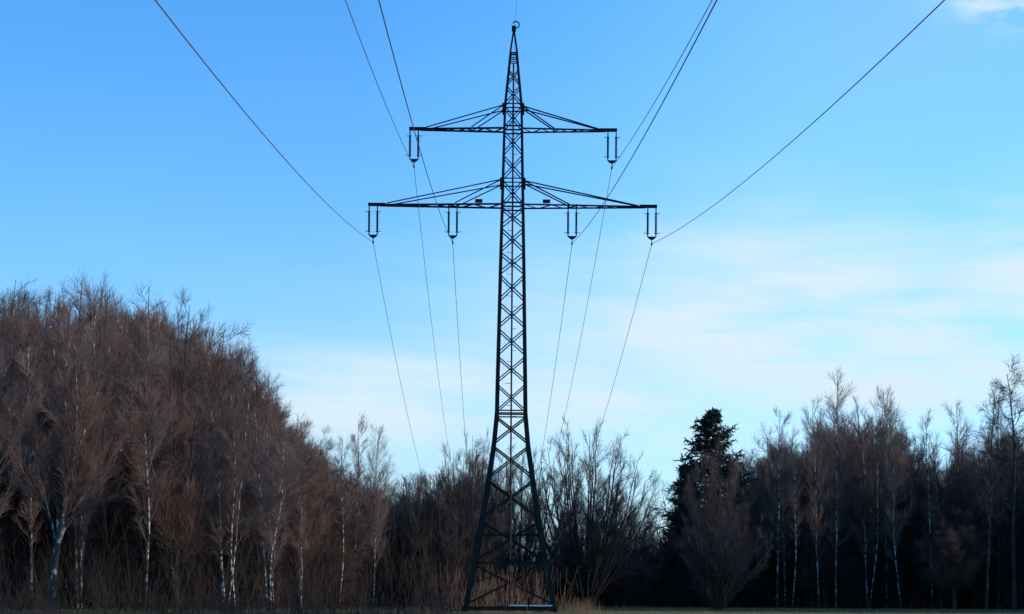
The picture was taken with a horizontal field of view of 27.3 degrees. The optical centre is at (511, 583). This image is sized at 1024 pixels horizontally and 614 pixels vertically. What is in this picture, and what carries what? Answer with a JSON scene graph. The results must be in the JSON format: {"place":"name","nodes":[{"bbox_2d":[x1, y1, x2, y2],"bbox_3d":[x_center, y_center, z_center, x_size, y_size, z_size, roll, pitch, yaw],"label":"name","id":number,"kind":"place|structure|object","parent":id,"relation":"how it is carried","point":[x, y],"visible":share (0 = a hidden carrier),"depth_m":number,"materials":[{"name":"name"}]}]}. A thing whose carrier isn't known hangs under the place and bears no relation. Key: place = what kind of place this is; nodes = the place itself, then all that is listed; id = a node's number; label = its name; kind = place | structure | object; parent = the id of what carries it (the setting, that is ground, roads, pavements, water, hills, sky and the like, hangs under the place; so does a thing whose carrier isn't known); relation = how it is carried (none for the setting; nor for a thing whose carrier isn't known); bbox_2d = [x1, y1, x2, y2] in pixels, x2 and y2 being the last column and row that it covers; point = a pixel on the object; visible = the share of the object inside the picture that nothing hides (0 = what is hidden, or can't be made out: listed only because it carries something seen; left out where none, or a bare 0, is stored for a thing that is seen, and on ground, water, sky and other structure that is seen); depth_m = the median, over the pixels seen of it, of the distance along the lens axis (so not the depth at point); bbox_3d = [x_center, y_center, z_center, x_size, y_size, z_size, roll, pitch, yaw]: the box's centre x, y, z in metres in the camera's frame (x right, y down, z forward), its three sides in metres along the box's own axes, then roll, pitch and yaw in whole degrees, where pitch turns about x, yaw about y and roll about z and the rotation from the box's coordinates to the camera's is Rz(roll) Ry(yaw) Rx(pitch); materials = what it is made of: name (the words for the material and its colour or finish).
{"place":"outdoors","nodes":[
{"label":"outdoors","id":0,"kind":"place"},
{"bbox_2d":[0,598,481,613],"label":"forest floor","id":1,"kind":"structure","parent":0,"point":[137,612],"depth_m":110.70,"materials":[{"name":"brown plant"}]},
{"bbox_2d":[0,310,35,534],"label":"birch tree","id":2,"kind":"object","parent":1,"relation":"on","point":[11,446],"visible":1,"depth_m":105.74,"materials":[{"name":"brown plant"}]},
{"bbox_2d":[0,288,39,554],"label":"bare tree","id":3,"kind":"object","parent":1,"relation":"on","point":[20,377],"visible":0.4,"depth_m":118.24,"materials":[{"name":"brown plant"}]},
{"bbox_2d":[0,289,52,527],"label":"bare tree","id":4,"kind":"object","parent":1,"relation":"on","point":[24,311],"visible":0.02,"depth_m":125.52,"materials":[{"name":"brown plant"}]},
{"bbox_2d":[0,327,61,604],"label":"birch tree","id":5,"kind":"object","parent":1,"relation":"on","point":[31,509],"visible":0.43,"depth_m":113.45,"materials":[{"name":"brown plant"}]},
{"bbox_2d":[0,318,66,602],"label":"bare tree","id":6,"kind":"object","parent":1,"relation":"on","point":[33,349],"visible":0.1,"depth_m":122.83,"materials":[{"name":"brown plant"}]},
{"bbox_2d":[1,288,65,361],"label":"birch tree","id":7,"kind":"object","parent":1,"relation":"on","point":[46,302],"visible":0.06,"depth_m":133.29,"materials":[{"name":"brown plant"}]},
{"bbox_2d":[0,271,67,346],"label":"bare tree","id":8,"kind":"object","parent":1,"relation":"on","point":[17,295],"visible":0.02,"depth_m":141.11,"materials":[{"name":"brown plant"}]},
{"bbox_2d":[0,304,68,601],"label":"bare tree","id":9,"kind":"object","parent":1,"relation":"on","point":[27,542],"visible":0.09,"depth_m":124.32,"materials":[{"name":"brown plant"}]},
{"bbox_2d":[33,319,67,606],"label":"birch tree","id":10,"kind":"object","parent":1,"relation":"on","point":[54,364],"visible":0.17,"depth_m":123.51,"materials":[{"name":"brown plant"}]},
{"bbox_2d":[8,268,99,588],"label":"bare tree","id":11,"kind":"object","parent":1,"relation":"on","point":[77,280],"visible":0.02,"depth_m":146.25,"materials":[{"name":"brown plant"}]},
{"bbox_2d":[0,306,145,610],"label":"birch tree","id":12,"kind":"object","parent":1,"relation":"on","point":[69,472],"visible":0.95,"depth_m":108.86,"materials":[{"name":"brown plant"}]},
{"bbox_2d":[9,304,136,606],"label":"bare tree","id":13,"kind":"object","parent":1,"relation":"on","point":[63,318],"visible":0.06,"depth_m":125.64,"materials":[{"name":"brown plant"}]},
{"bbox_2d":[31,301,121,609],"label":"birch tree","id":14,"kind":"object","parent":1,"relation":"on","point":[85,517],"visible":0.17,"depth_m":115.66,"materials":[{"name":"brown plant"}]},
{"bbox_2d":[59,274,120,370],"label":"birch tree","id":15,"kind":"object","parent":1,"relation":"on","point":[84,310],"visible":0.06,"depth_m":134.53,"materials":[{"name":"brown plant"}]},
{"bbox_2d":[9,299,189,608],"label":"bare tree","id":16,"kind":"object","parent":1,"relation":"on","point":[100,522],"visible":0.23,"depth_m":118.73,"materials":[{"name":"brown plant"}]},
{"bbox_2d":[50,278,157,605],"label":"bare tree","id":17,"kind":"object","parent":1,"relation":"on","point":[108,317],"visible":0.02,"depth_m":132.70,"materials":[{"name":"brown plant"}]},
{"bbox_2d":[49,271,168,556],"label":"bare tree","id":18,"kind":"object","parent":1,"relation":"on","point":[105,296],"visible":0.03,"depth_m":136.59,"materials":[{"name":"brown plant"}]},
{"bbox_2d":[37,294,181,605],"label":"bare tree","id":19,"kind":"object","parent":1,"relation":"on","point":[120,305],"visible":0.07,"depth_m":129.20,"materials":[{"name":"brown plant"}]},
{"bbox_2d":[101,308,188,609],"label":"birch tree","id":20,"kind":"object","parent":1,"relation":"on","point":[154,430],"visible":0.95,"depth_m":115.39,"materials":[{"name":"brown plant"}]},
{"bbox_2d":[80,311,210,606],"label":"bare tree","id":21,"kind":"object","parent":1,"relation":"on","point":[170,335],"visible":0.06,"depth_m":127.78,"materials":[{"name":"brown plant"}]},
{"bbox_2d":[83,339,231,609],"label":"bare tree","id":22,"kind":"object","parent":1,"relation":"on","point":[174,503],"visible":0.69,"depth_m":117.70,"materials":[{"name":"brown plant"}]},
{"bbox_2d":[93,298,239,604],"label":"bare tree","id":23,"kind":"object","parent":1,"relation":"on","point":[151,335],"visible":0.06,"depth_m":130.51,"materials":[{"name":"brown plant"}]},
{"bbox_2d":[98,286,253,602],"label":"bare tree","id":24,"kind":"object","parent":1,"relation":"on","point":[192,373],"visible":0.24,"depth_m":123.41,"materials":[{"name":"brown plant"}]},
{"bbox_2d":[152,320,240,603],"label":"birch tree","id":25,"kind":"object","parent":1,"relation":"on","point":[204,348],"visible":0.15,"depth_m":130.32,"materials":[{"name":"brown plant"}]},
{"bbox_2d":[171,303,253,598],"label":"bare tree","id":26,"kind":"object","parent":1,"relation":"on","point":[193,337],"visible":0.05,"depth_m":144.32,"materials":[{"name":"brown plant"}]},
{"bbox_2d":[168,322,265,597],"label":"bare tree","id":27,"kind":"object","parent":1,"relation":"on","point":[220,346],"visible":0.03,"depth_m":136.87,"materials":[{"name":"brown plant"}]},
{"bbox_2d":[164,333,278,600],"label":"bare tree","id":28,"kind":"object","parent":1,"relation":"on","point":[250,369],"visible":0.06,"depth_m":134.45,"materials":[{"name":"brown plant"}]},
{"bbox_2d":[156,348,294,604],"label":"bare tree","id":29,"kind":"object","parent":1,"relation":"on","point":[215,393],"visible":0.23,"depth_m":125.40,"materials":[{"name":"brown plant"}]},
{"bbox_2d":[184,390,269,611],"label":"birch tree","id":30,"kind":"object","parent":1,"relation":"on","point":[215,484],"visible":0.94,"depth_m":111.80,"materials":[{"name":"brown plant"}]},
{"bbox_2d":[220,428,247,611],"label":"birch tree","id":31,"kind":"object","parent":1,"relation":"on","point":[235,474],"visible":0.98,"depth_m":110.91,"materials":[{"name":"brown plant"}]},
{"bbox_2d":[0,588,473,613],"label":"undergrowth","id":32,"kind":"object","parent":1,"relation":"on","point":[297,610],"visible":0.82,"depth_m":102.61,"materials":[{"name":"plant"}]},
{"bbox_2d":[0,537,474,613],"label":"shrubbery","id":33,"kind":"object","parent":1,"relation":"on","point":[97,596],"visible":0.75,"depth_m":110.45,"materials":[{"name":"plant"}]},
{"bbox_2d":[0,463,487,610],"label":"undergrowth","id":34,"kind":"object","parent":1,"relation":"on","point":[205,584],"visible":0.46,"depth_m":122.29,"materials":[{"name":"plant"}]},
{"bbox_2d":[206,365,317,606],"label":"bare tree","id":35,"kind":"object","parent":1,"relation":"on","point":[281,416],"visible":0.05,"depth_m":135.04,"materials":[{"name":"brown plant"}]},
{"bbox_2d":[236,405,298,608],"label":"birch tree","id":36,"kind":"object","parent":1,"relation":"on","point":[267,462],"visible":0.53,"depth_m":119.12,"materials":[{"name":"brown plant"}]},
{"bbox_2d":[224,341,311,602],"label":"bare tree","id":37,"kind":"object","parent":1,"relation":"on","point":[254,360],"visible":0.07,"depth_m":149.21,"materials":[{"name":"brown plant"}]},
{"bbox_2d":[237,410,313,611],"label":"birch tree","id":38,"kind":"object","parent":1,"relation":"on","point":[265,529],"visible":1,"depth_m":109.97,"materials":[{"name":"brown plant"}]},
{"bbox_2d":[236,398,330,607],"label":"bare tree","id":39,"kind":"object","parent":1,"relation":"on","point":[275,419],"visible":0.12,"depth_m":127.45,"materials":[{"name":"brown plant"}]},
{"bbox_2d":[241,429,345,608],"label":"bare tree","id":40,"kind":"object","parent":1,"relation":"on","point":[315,489],"visible":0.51,"depth_m":123.02,"materials":[{"name":"brown plant"}]},
{"bbox_2d":[290,503,308,604],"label":"birch tree","id":41,"kind":"object","parent":1,"relation":"on","point":[301,527],"visible":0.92,"depth_m":112.98,"materials":[{"name":"brown plant"}]},
{"bbox_2d":[288,450,391,607],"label":"bare tree","id":42,"kind":"object","parent":1,"relation":"on","point":[321,538],"visible":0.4,"depth_m":130.72,"materials":[{"name":"brown plant"}]},
{"bbox_2d":[330,437,356,608],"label":"birch tree","id":43,"kind":"object","parent":1,"relation":"on","point":[339,477],"visible":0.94,"depth_m":125.96,"materials":[{"name":"brown plant"}]},
{"bbox_2d":[320,462,396,604],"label":"bare tree","id":44,"kind":"object","parent":1,"relation":"on","point":[352,521],"visible":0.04,"depth_m":142.92,"materials":[{"name":"brown plant"}]},
{"bbox_2d":[346,412,372,598],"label":"birch tree","id":45,"kind":"object","parent":1,"relation":"on","point":[359,465],"visible":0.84,"depth_m":133.57,"materials":[{"name":"brown plant"}]},
{"bbox_2d":[354,472,393,602],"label":"birch tree","id":46,"kind":"object","parent":1,"relation":"on","point":[371,488],"visible":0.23,"depth_m":138.50,"materials":[{"name":"brown plant"}]},
{"bbox_2d":[350,422,398,608],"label":"birch tree","id":47,"kind":"object","parent":1,"relation":"on","point":[381,495],"visible":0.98,"depth_m":128.29,"materials":[{"name":"brown plant"}]},
{"bbox_2d":[359,474,453,605],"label":"bare tree","id":48,"kind":"object","parent":1,"relation":"on","point":[397,557],"visible":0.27,"depth_m":140.38,"materials":[{"name":"brown plant"}]},
{"bbox_2d":[393,477,436,603],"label":"birch tree","id":49,"kind":"object","parent":1,"relation":"on","point":[414,505],"visible":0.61,"depth_m":138.44,"materials":[{"name":"brown plant"}]},
{"bbox_2d":[396,469,479,604],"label":"bare tree","id":50,"kind":"object","parent":1,"relation":"on","point":[420,484],"visible":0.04,"depth_m":149.78,"materials":[{"name":"brown plant"}]},
{"bbox_2d":[383,469,514,607],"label":"bare tree","id":51,"kind":"object","parent":1,"relation":"on","point":[468,557],"visible":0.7,"depth_m":136.51,"materials":[{"name":"brown plant"}]},
{"bbox_2d":[415,427,534,604],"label":"bare tree","id":52,"kind":"object","parent":1,"relation":"on","point":[475,496],"visible":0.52,"depth_m":139.11,"materials":[{"name":"brown plant"}]},
{"bbox_2d":[0,0,1023,560],"label":"sky","id":53,"kind":"structure","parent":0,"point":[883,246],"materials":[{"name":"blue"}]},
{"bbox_2d":[0,597,1023,613],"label":"meadow","id":54,"kind":"structure","parent":0,"point":[973,611],"depth_m":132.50,"materials":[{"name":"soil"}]},
{"bbox_2d":[425,556,577,612],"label":"reeds","id":55,"kind":"object","parent":54,"relation":"on","point":[501,602],"visible":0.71,"depth_m":121.23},
{"bbox_2d":[368,21,656,612],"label":"transmission tower","id":56,"kind":"structure","parent":54,"relation":"on","point":[544,563],"depth_m":119.34,"materials":[{"name":"metal"}]},
{"bbox_2d":[366,206,379,243],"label":"insulator set","id":57,"kind":"object","parent":56,"relation":"hanging from","point":[377,225],"visible":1,"depth_m":119.96,"materials":[{"name":"black ceramic"}]},
{"bbox_2d":[155,0,420,469],"bbox_3d":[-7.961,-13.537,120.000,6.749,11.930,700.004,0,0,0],"label":"conductor wire","id":58,"kind":"object","parent":57,"relation":"attached to","point":[278,152],"visible":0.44,"depth_m":61.52,"materials":[{"name":"grey metal"}]},
{"bbox_2d":[445,206,460,243],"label":"insulator set","id":59,"kind":"object","parent":56,"relation":"hanging from","point":[448,227],"visible":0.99,"depth_m":119.96,"materials":[{"name":"black ceramic"}]},
{"bbox_2d":[378,0,467,466],"bbox_3d":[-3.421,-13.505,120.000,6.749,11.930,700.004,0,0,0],"label":"conductor wire","id":60,"kind":"object","parent":59,"relation":"attached to","point":[424,165],"visible":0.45,"depth_m":63.43,"materials":[{"name":"grey metal"}]},
{"bbox_2d":[564,207,579,244],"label":"insulator set","id":61,"kind":"object","parent":56,"relation":"hanging from","point":[576,232],"visible":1,"depth_m":119.96,"materials":[{"name":"black ceramic"}]},
{"bbox_2d":[537,0,716,477],"bbox_3d":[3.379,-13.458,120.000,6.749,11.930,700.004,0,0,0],"label":"conductor wire","id":62,"kind":"object","parent":61,"relation":"attached to","point":[628,163],"visible":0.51,"depth_m":63.12,"materials":[{"name":"grey metal"}]},
{"bbox_2d":[644,208,659,245],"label":"insulator set","id":63,"kind":"object","parent":56,"relation":"hanging from","point":[651,238],"visible":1,"depth_m":119.96,"materials":[{"name":"black ceramic"}]},
{"bbox_2d":[579,0,944,488],"bbox_3d":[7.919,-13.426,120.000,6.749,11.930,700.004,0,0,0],"label":"conductor wire","id":64,"kind":"object","parent":63,"relation":"attached to","point":[777,154],"visible":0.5,"depth_m":61.97,"materials":[{"name":"grey metal"}]},
{"bbox_2d":[452,441,588,604],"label":"bare tree","id":65,"kind":"object","parent":54,"relation":"on","point":[531,542],"visible":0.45,"depth_m":142.01,"materials":[{"name":"brown plant"}]},
{"bbox_2d":[513,412,661,607],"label":"bare tree","id":66,"kind":"object","parent":54,"relation":"on","point":[591,536],"visible":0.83,"depth_m":145.24,"materials":[{"name":"brown plant"}]},
{"bbox_2d":[483,556,697,606],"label":"shrubbery","id":67,"kind":"object","parent":54,"relation":"on","point":[633,601],"visible":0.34,"depth_m":152.89,"materials":[{"name":"plant"}]},
{"bbox_2d":[572,475,651,606],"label":"bare tree","id":68,"kind":"object","parent":54,"relation":"on","point":[609,602],"visible":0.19,"depth_m":152.73,"materials":[{"name":"brown plant"}]},
{"bbox_2d":[580,494,668,606],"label":"bare bush","id":69,"kind":"object","parent":54,"relation":"on","point":[627,590],"visible":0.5,"depth_m":151.28,"materials":[{"name":"brown plant"}]},
{"bbox_2d":[625,509,674,602],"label":"bare bush","id":70,"kind":"object","parent":54,"relation":"on","point":[641,550],"visible":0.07,"depth_m":164.28,"materials":[{"name":"brown plant"}]},
{"bbox_2d":[680,437,757,606],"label":"bare tree","id":71,"kind":"object","parent":54,"relation":"on","point":[734,472],"visible":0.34,"depth_m":142.71,"materials":[{"name":"brown plant"}]},
{"bbox_2d":[664,490,773,609],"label":"bare tree","id":72,"kind":"object","parent":54,"relation":"on","point":[718,599],"visible":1,"depth_m":138.66,"materials":[{"name":"brown plant"}]},
{"bbox_2d":[795,396,840,608],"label":"birch tree","id":73,"kind":"object","parent":54,"relation":"on","point":[808,481],"visible":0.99,"depth_m":148.21,"materials":[{"name":"brown plant"}]},
{"bbox_2d":[874,400,919,608],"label":"birch tree","id":74,"kind":"object","parent":54,"relation":"on","point":[901,464],"visible":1,"depth_m":149.36,"materials":[{"name":"brown plant"}]},
{"bbox_2d":[912,504,996,608],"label":"bare tree","id":75,"kind":"object","parent":54,"relation":"on","point":[958,569],"visible":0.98,"depth_m":148.31,"materials":[{"name":"brown plant"}]},
{"bbox_2d":[960,354,1023,609],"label":"bare tree","id":76,"kind":"object","parent":54,"relation":"on","point":[1013,500],"visible":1,"depth_m":142.86,"materials":[{"name":"brown plant"}]},
{"bbox_2d":[966,378,1019,609],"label":"bare tree","id":77,"kind":"object","parent":54,"relation":"on","point":[990,429],"visible":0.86,"depth_m":146.03,"materials":[{"name":"brown plant"}]},
{"bbox_2d":[624,599,1008,608],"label":"forest floor","id":78,"kind":"structure","parent":0,"point":[872,607],"depth_m":158.38,"materials":[{"name":"brown plant"}]},
{"bbox_2d":[640,477,720,599],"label":"bare bush","id":79,"kind":"object","parent":78,"relation":"on","point":[666,541],"visible":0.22,"depth_m":157.51,"materials":[{"name":"brown plant"}]},
{"bbox_2d":[636,407,776,606],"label":"spruce tree","id":80,"kind":"object","parent":78,"relation":"on","point":[709,422],"visible":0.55,"depth_m":156.15,"materials":[{"name":"green plant"}]},
{"bbox_2d":[729,479,774,603],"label":"bare tree","id":81,"kind":"object","parent":78,"relation":"on","point":[757,504],"visible":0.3,"depth_m":155.71,"materials":[{"name":"brown plant"}]},
{"bbox_2d":[752,406,802,607],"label":"birch tree","id":82,"kind":"object","parent":78,"relation":"on","point":[779,531],"visible":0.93,"depth_m":151.85,"materials":[{"name":"brown plant"}]},
{"bbox_2d":[739,426,817,606],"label":"bare tree","id":83,"kind":"object","parent":78,"relation":"on","point":[772,550],"visible":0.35,"depth_m":158.60,"materials":[{"name":"brown plant"}]},
{"bbox_2d":[756,448,803,606],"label":"birch tree","id":84,"kind":"object","parent":78,"relation":"on","point":[784,542],"visible":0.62,"depth_m":154.51,"materials":[{"name":"brown plant"}]},
{"bbox_2d":[784,464,807,608],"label":"birch tree","id":85,"kind":"object","parent":78,"relation":"on","point":[794,500],"visible":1,"depth_m":146.89,"materials":[{"name":"brown plant"}]},
{"bbox_2d":[771,431,857,606],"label":"bare tree","id":86,"kind":"object","parent":78,"relation":"on","point":[812,599],"visible":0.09,"depth_m":159.47,"materials":[{"name":"brown plant"}]},
{"bbox_2d":[783,435,881,607],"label":"bare tree","id":87,"kind":"object","parent":78,"relation":"on","point":[828,556],"visible":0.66,"depth_m":153.10,"materials":[{"name":"brown plant"}]},
{"bbox_2d":[809,368,863,607],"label":"birch tree","id":88,"kind":"object","parent":78,"relation":"on","point":[849,466],"visible":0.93,"depth_m":150.11,"materials":[{"name":"brown plant"}]},
{"bbox_2d":[659,509,1023,608],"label":"undergrowth","id":89,"kind":"object","parent":78,"relation":"on","point":[909,593],"visible":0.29,"depth_m":153.86,"materials":[{"name":"plant"}]},
{"bbox_2d":[787,432,897,607],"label":"bare tree","id":90,"kind":"object","parent":78,"relation":"on","point":[870,508],"visible":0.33,"depth_m":154.47,"materials":[{"name":"brown plant"}]},
{"bbox_2d":[771,417,944,607],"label":"bare tree","id":91,"kind":"object","parent":78,"relation":"on","point":[903,505],"visible":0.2,"depth_m":158.19,"materials":[{"name":"brown plant"}]},
{"bbox_2d":[830,389,904,607],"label":"birch tree","id":92,"kind":"object","parent":78,"relation":"on","point":[870,478],"visible":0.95,"depth_m":150.85,"materials":[{"name":"brown plant"}]},
{"bbox_2d":[861,385,911,607],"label":"birch tree","id":93,"kind":"object","parent":78,"relation":"on","point":[879,466],"visible":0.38,"depth_m":156.08,"materials":[{"name":"brown plant"}]},
{"bbox_2d":[835,421,937,606],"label":"bare tree","id":94,"kind":"object","parent":78,"relation":"on","point":[909,444],"visible":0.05,"depth_m":163.61,"materials":[{"name":"brown plant"}]},
{"bbox_2d":[851,431,951,607],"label":"bare tree","id":95,"kind":"object","parent":78,"relation":"on","point":[919,522],"visible":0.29,"depth_m":158.51,"materials":[{"name":"brown plant"}]},
{"bbox_2d":[915,408,942,608],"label":"birch tree","id":96,"kind":"object","parent":78,"relation":"on","point":[929,499],"visible":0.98,"depth_m":151.03,"materials":[{"name":"brown plant"}]},
{"bbox_2d":[920,505,951,607],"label":"birch tree","id":97,"kind":"object","parent":78,"relation":"on","point":[934,527],"visible":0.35,"depth_m":153.63,"materials":[{"name":"brown plant"}]},
{"bbox_2d":[939,400,971,606],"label":"birch tree","id":98,"kind":"object","parent":78,"relation":"on","point":[959,415],"visible":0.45,"depth_m":164.86,"materials":[{"name":"brown plant"}]},
{"bbox_2d":[916,416,1023,607],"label":"bare tree","id":99,"kind":"object","parent":78,"relation":"on","point":[968,589],"visible":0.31,"depth_m":155.66,"materials":[{"name":"brown plant"}]},
{"bbox_2d":[933,453,1023,608],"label":"bare tree","id":100,"kind":"object","parent":78,"relation":"on","point":[1005,548],"visible":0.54,"depth_m":152.01,"materials":[{"name":"brown plant"}]},
{"bbox_2d":[974,430,1023,576],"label":"bare tree","id":101,"kind":"object","parent":78,"relation":"on","point":[1017,454],"visible":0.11,"depth_m":156.52,"materials":[{"name":"brown plant"}]},
{"bbox_2d":[983,381,1016,608],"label":"bare tree","id":102,"kind":"object","parent":78,"relation":"on","point":[998,591],"visible":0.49,"depth_m":149.95,"materials":[{"name":"brown plant"}]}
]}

